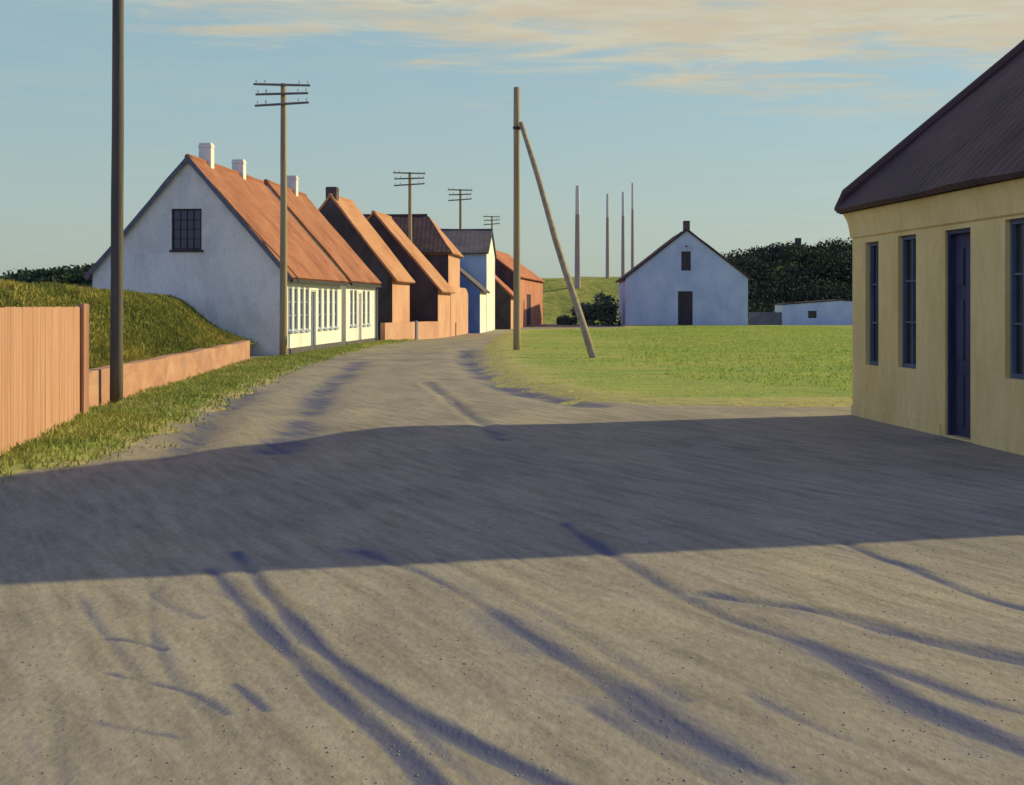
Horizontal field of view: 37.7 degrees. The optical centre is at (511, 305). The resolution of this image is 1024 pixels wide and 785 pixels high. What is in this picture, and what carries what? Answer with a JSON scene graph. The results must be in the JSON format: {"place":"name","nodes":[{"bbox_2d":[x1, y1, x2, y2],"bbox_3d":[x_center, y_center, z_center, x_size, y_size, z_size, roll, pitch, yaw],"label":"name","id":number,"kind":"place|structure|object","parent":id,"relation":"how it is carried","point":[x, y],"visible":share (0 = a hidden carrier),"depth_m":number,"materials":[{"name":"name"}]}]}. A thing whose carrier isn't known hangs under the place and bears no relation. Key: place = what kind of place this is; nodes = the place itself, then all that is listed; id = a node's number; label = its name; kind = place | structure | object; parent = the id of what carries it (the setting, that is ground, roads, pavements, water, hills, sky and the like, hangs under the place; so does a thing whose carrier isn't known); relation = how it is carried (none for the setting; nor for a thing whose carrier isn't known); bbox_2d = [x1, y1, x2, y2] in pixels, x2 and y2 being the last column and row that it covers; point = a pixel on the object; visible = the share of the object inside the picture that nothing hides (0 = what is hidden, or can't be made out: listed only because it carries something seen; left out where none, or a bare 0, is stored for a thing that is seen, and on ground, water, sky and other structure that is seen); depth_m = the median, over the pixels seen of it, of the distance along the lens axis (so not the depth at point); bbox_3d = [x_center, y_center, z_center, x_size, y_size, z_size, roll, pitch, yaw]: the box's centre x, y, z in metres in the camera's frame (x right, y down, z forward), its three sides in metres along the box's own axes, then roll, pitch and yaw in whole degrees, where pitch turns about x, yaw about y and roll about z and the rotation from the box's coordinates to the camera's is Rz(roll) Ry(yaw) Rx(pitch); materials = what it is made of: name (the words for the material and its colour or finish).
{"place":"outdoors","nodes":[
{"label":"outdoors","id":0,"kind":"place"},
{"bbox_2d":[0,278,257,368],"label":"grass bank","id":1,"kind":"structure","parent":0,"point":[76,284],"depth_m":31.46,"materials":[{"name":"green plant"}]},
{"bbox_2d":[0,263,94,285],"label":"scrub","id":2,"kind":"object","parent":1,"relation":"on","point":[63,274],"visible":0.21,"depth_m":59.44,"materials":[{"name":"green plant"}]},
{"bbox_2d":[0,338,420,481],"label":"grass verge","id":3,"kind":"object","parent":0,"point":[20,467],"depth_m":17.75,"materials":[{"name":"green plant"}]},
{"bbox_2d":[0,304,88,454],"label":"board fence","id":4,"kind":"object","parent":3,"relation":"on","point":[44,367],"visible":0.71,"depth_m":18.18,"materials":[{"name":"brown wood"}]},
{"bbox_2d":[110,0,123,402],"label":"telephone pole","id":5,"kind":"object","parent":3,"relation":"on","point":[116,294],"visible":0.91,"depth_m":23.92,"materials":[{"name":"brown wood"}]},
{"bbox_2d":[253,79,309,355],"bbox_3d":[-6.914,-2.449,45.182,1.704,8.698,0.290,0,0,0],"label":"telephone pole","id":6,"kind":"object","parent":3,"relation":"on","point":[283,348],"visible":0.99,"depth_m":45.11,"materials":[{"name":"brown wood"}]},
{"bbox_2d":[0,324,1023,784],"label":"road","id":7,"kind":"structure","parent":0,"point":[438,418],"depth_m":8.27,"materials":[{"name":"grey gravel"}]},
{"bbox_2d":[0,0,1023,277],"label":"sky","id":8,"kind":"structure","parent":0,"point":[747,123],"materials":[{"name":"blue"}]},
{"bbox_2d":[482,325,851,406],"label":"lawn","id":9,"kind":"structure","parent":0,"point":[664,398],"depth_m":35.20,"materials":[{"name":"green plant"}]},
{"bbox_2d":[513,87,596,357],"bbox_3d":[1.337,-2.793,47.555,0.339,9.388,8.299,0,0,-17],"label":"braced pole","id":10,"kind":"object","parent":9,"relation":"on","point":[518,125],"visible":0.94,"depth_m":51.29,"materials":[{"name":"brown wood"}]},
{"bbox_2d":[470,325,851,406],"bbox_3d":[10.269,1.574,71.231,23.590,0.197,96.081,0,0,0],"label":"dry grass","id":11,"kind":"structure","parent":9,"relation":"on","point":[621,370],"depth_m":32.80,"materials":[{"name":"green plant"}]},
{"bbox_2d":[541,260,850,323],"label":"hill","id":12,"kind":"structure","parent":0,"point":[557,300],"depth_m":147.57,"materials":[{"name":"green plant"}]},
{"bbox_2d":[575,186,579,288],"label":"mast","id":13,"kind":"object","parent":12,"relation":"on","point":[577,239],"visible":0.89,"depth_m":149.80,"materials":[{"name":"paint"}]},
{"bbox_2d":[606,194,608,278],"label":"mast","id":14,"kind":"object","parent":12,"relation":"on","point":[607,236],"visible":0.89,"depth_m":155.86,"materials":[{"name":"paint"}]},
{"bbox_2d":[621,192,624,276],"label":"mast","id":15,"kind":"object","parent":12,"relation":"on","point":[622,249],"visible":0.89,"depth_m":157.88,"materials":[{"name":"paint"}]},
{"bbox_2d":[631,183,633,268],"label":"mast","id":16,"kind":"object","parent":12,"relation":"on","point":[632,225],"visible":0.89,"depth_m":157.89,"materials":[{"name":"paint"}]},
{"bbox_2d":[789,238,808,250],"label":"farmhouse","id":17,"kind":"object","parent":12,"relation":"on","point":[797,240],"visible":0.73,"depth_m":161.50,"materials":[{"name":"tile"}]},
{"label":"ground","id":18,"kind":"structure","parent":0,"visible":0},
{"bbox_2d":[89,341,249,406],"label":"garden wall","id":19,"kind":"structure","parent":18,"relation":"on","point":[159,371],"depth_m":29.89,"materials":[{"name":"orange brick"}]},
{"bbox_2d":[83,143,348,355],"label":"white cottage","id":20,"kind":"structure","parent":18,"relation":"on","point":[202,234],"depth_m":48.28,"materials":[{"name":"white paint"}]},
{"bbox_2d":[169,209,202,251],"bbox_3d":[-10.460,-2.425,48.248,1.100,1.390,0.165,0,0,4],"label":"window","id":21,"kind":"structure","parent":20,"relation":"in","point":[186,223],"depth_m":48.29,"materials":[{"name":"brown wood"}]},
{"bbox_2d":[288,287,294,332],"bbox_3d":[-7.227,0.135,48.790,0.165,1.510,0.700,0,0,4],"label":"window","id":22,"kind":"structure","parent":20,"relation":"in","point":[290,288],"depth_m":49.02,"materials":[{"name":"grey glass"}]},
{"bbox_2d":[294,287,299,332],"bbox_3d":[-7.168,0.135,49.625,0.165,1.510,0.700,0,0,4],"label":"window","id":23,"kind":"structure","parent":20,"relation":"in","point":[295,288],"depth_m":49.86,"materials":[{"name":"grey glass"}]},
{"bbox_2d":[300,287,305,331],"bbox_3d":[-7.102,0.135,50.568,0.165,1.510,0.700,0,0,4],"label":"window","id":24,"kind":"structure","parent":20,"relation":"in","point":[301,288],"depth_m":50.80,"materials":[{"name":"grey glass"}]},
{"bbox_2d":[305,288,310,331],"bbox_3d":[-7.042,0.135,51.423,0.165,1.510,0.700,0,0,4],"label":"window","id":25,"kind":"structure","parent":20,"relation":"in","point":[306,289],"depth_m":51.67,"materials":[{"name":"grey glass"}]},
{"bbox_2d":[311,290,314,344],"bbox_3d":[-7.022,0.490,52.484,0.115,2.060,0.840,0,0,4],"label":"door","id":26,"kind":"structure","parent":20,"relation":"in","point":[312,291],"depth_m":52.72,"materials":[{"name":"white paint"}]},
{"bbox_2d":[318,288,323,330],"bbox_3d":[-6.886,0.135,53.626,0.165,1.510,0.700,0,0,4],"label":"window","id":27,"kind":"structure","parent":20,"relation":"in","point":[319,289],"depth_m":53.87,"materials":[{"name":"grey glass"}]},
{"bbox_2d":[324,289,328,329],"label":"window","id":28,"kind":"structure","parent":20,"relation":"in","point":[325,328],"depth_m":54.84,"materials":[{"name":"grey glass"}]},
{"bbox_2d":[329,289,333,329],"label":"window","id":29,"kind":"structure","parent":20,"relation":"in","point":[330,328],"depth_m":55.92,"materials":[{"name":"grey glass"}]},
{"bbox_2d":[334,289,338,328],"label":"window","id":30,"kind":"structure","parent":20,"relation":"in","point":[335,289],"depth_m":56.91,"materials":[{"name":"grey glass"}]},
{"bbox_2d":[264,175,380,345],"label":"white cottage","id":31,"kind":"structure","parent":18,"relation":"on","point":[358,309],"depth_m":61.78,"materials":[{"name":"red tile"}]},
{"bbox_2d":[350,290,354,327],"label":"window","id":32,"kind":"structure","parent":31,"relation":"in","point":[351,326],"depth_m":59.95,"materials":[{"name":"grey glass"}]},
{"bbox_2d":[354,290,358,326],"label":"window","id":33,"kind":"structure","parent":31,"relation":"in","point":[354,290],"depth_m":61.00,"materials":[{"name":"grey glass"}]},
{"bbox_2d":[358,293,360,339],"bbox_3d":[-6.359,0.490,61.849,0.105,2.060,0.840,0,0,4],"label":"door","id":34,"kind":"structure","parent":31,"relation":"in","point":[359,294],"depth_m":62.21,"materials":[{"name":"white paint"}]},
{"bbox_2d":[362,290,366,326],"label":"window","id":35,"kind":"structure","parent":31,"relation":"in","point":[363,325],"depth_m":63.13,"materials":[{"name":"grey glass"}]},
{"bbox_2d":[367,291,370,325],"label":"window","id":36,"kind":"structure","parent":31,"relation":"in","point":[367,291],"depth_m":64.00,"materials":[{"name":"grey glass"}]},
{"bbox_2d":[318,187,414,339],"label":"peach cottage","id":37,"kind":"structure","parent":18,"relation":"on","point":[346,219],"depth_m":67.90,"materials":[{"name":"orange tile"}]},
{"bbox_2d":[380,321,438,339],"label":"yard wall","id":38,"kind":"structure","parent":18,"relation":"on","point":[416,330],"depth_m":69.63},
{"bbox_2d":[393,170,425,241],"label":"telephone pole","id":39,"kind":"object","parent":18,"relation":"on","point":[409,178],"visible":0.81,"depth_m":78.91,"materials":[{"name":"grey wood"}]},
{"bbox_2d":[367,210,455,337],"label":"peach cottage","id":40,"kind":"structure","parent":18,"relation":"on","point":[431,290],"depth_m":73.78,"materials":[{"name":"orange tile"}]},
{"bbox_2d":[363,214,463,287],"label":"hipped house","id":41,"kind":"structure","parent":18,"relation":"on","point":[437,248],"depth_m":81.46,"materials":[{"name":"tile"}]},
{"bbox_2d":[450,286,467,336],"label":"yard wall","id":42,"kind":"structure","parent":18,"relation":"on","point":[459,312],"depth_m":81.86,"materials":[{"name":"orange paint"}]},
{"bbox_2d":[448,187,471,228],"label":"telephone pole","id":43,"kind":"object","parent":18,"relation":"on","point":[460,194],"visible":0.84,"depth_m":103.91,"materials":[{"name":"grey wood"}]},
{"bbox_2d":[440,229,496,331],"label":"white house","id":44,"kind":"structure","parent":18,"relation":"on","point":[476,248],"depth_m":93.91,"materials":[{"name":"paint"}]},
{"bbox_2d":[460,266,489,332],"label":"blue annex","id":45,"kind":"object","parent":18,"relation":"on","point":[477,291],"visible":0.24,"depth_m":87.62,"materials":[{"name":"paint"}]},
{"bbox_2d":[483,215,499,228],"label":"telephone pole","id":46,"kind":"object","parent":18,"relation":"on","point":[492,223],"visible":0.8,"depth_m":149.85,"materials":[{"name":"grey wood"}]},
{"bbox_2d":[495,274,512,328],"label":"red cottage","id":47,"kind":"structure","parent":18,"relation":"on","point":[503,305],"depth_m":101.62,"materials":[{"name":"orange tile"}]},
{"bbox_2d":[495,250,544,327],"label":"red house","id":48,"kind":"structure","parent":18,"relation":"on","point":[531,298],"depth_m":116.61,"materials":[{"name":"paint"}]},
{"bbox_2d":[527,294,529,325],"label":"door","id":49,"kind":"structure","parent":48,"relation":"in","point":[528,295],"depth_m":117.51,"materials":[{"name":"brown wood"}]},
{"bbox_2d":[556,315,577,324],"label":"bush","id":50,"kind":"object","parent":18,"relation":"on","point":[564,320],"visible":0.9,"depth_m":125.60,"materials":[{"name":"green plant"}]},
{"bbox_2d":[569,302,604,324],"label":"bush","id":51,"kind":"object","parent":18,"relation":"on","point":[591,316],"visible":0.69,"depth_m":121.91,"materials":[{"name":"green plant"}]},
{"bbox_2d":[592,291,621,325],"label":"bush","id":52,"kind":"object","parent":18,"relation":"on","point":[605,307],"visible":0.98,"depth_m":120.57,"materials":[{"name":"green plant"}]},
{"bbox_2d":[615,221,751,324],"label":"house","id":53,"kind":"structure","parent":18,"relation":"on","point":[686,276],"depth_m":117.18,"materials":[{"name":"paint"}]},
{"bbox_2d":[678,291,692,324],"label":"door","id":54,"kind":"structure","parent":53,"relation":"in","point":[685,298],"depth_m":117.26,"materials":[{"name":"brown wood"}]},
{"bbox_2d":[681,252,689,269],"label":"loft door","id":55,"kind":"structure","parent":53,"relation":"in","point":[685,256],"depth_m":117.23,"materials":[{"name":"brown wood"}]},
{"bbox_2d":[749,312,781,324],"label":"dark wall","id":56,"kind":"structure","parent":18,"relation":"on","point":[765,318],"depth_m":119.60,"materials":[{"name":"stone"}]},
{"bbox_2d":[721,237,851,324],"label":"woodland","id":57,"kind":"object","parent":18,"relation":"on","point":[836,256],"visible":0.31,"depth_m":144.73,"materials":[{"name":"green plant"}]},
{"bbox_2d":[774,299,851,324],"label":"shed","id":58,"kind":"structure","parent":18,"relation":"on","point":[831,312],"depth_m":119.16,"materials":[{"name":"paint"}]},
{"bbox_2d":[808,311,816,317],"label":"window","id":59,"kind":"structure","parent":58,"relation":"in","point":[811,314],"depth_m":119.25,"materials":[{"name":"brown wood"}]},
{"bbox_2d":[834,40,1023,455],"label":"yellow house","id":60,"kind":"structure","parent":18,"relation":"on","point":[931,209],"depth_m":18.66,"materials":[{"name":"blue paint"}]},
{"bbox_2d":[870,242,877,365],"bbox_3d":[5.170,-0.030,21.148,0.075,1.740,0.566,0,0,-5],"label":"window","id":61,"kind":"structure","parent":60,"relation":"in","point":[874,245],"depth_m":21.35,"materials":[{"name":"glass"}]},
{"bbox_2d":[902,234,915,368],"bbox_3d":[5.289,-0.055,19.733,0.075,1.750,0.683,0,0,-5],"label":"window","id":62,"kind":"structure","parent":60,"relation":"in","point":[908,242],"depth_m":19.93,"materials":[{"name":"blue glass"}]},
{"bbox_2d":[947,228,969,437],"bbox_3d":[5.432,0.330,17.989,0.125,2.500,0.803,0,0,-5],"label":"door","id":63,"kind":"structure","parent":60,"relation":"in","point":[958,240],"depth_m":18.18,"materials":[{"name":"blue paint"}]},
{"bbox_2d":[1010,218,1023,379],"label":"window","id":64,"kind":"structure","parent":60,"relation":"in","point":[1016,225],"depth_m":16.53,"materials":[{"name":"blue glass"}]}
]}

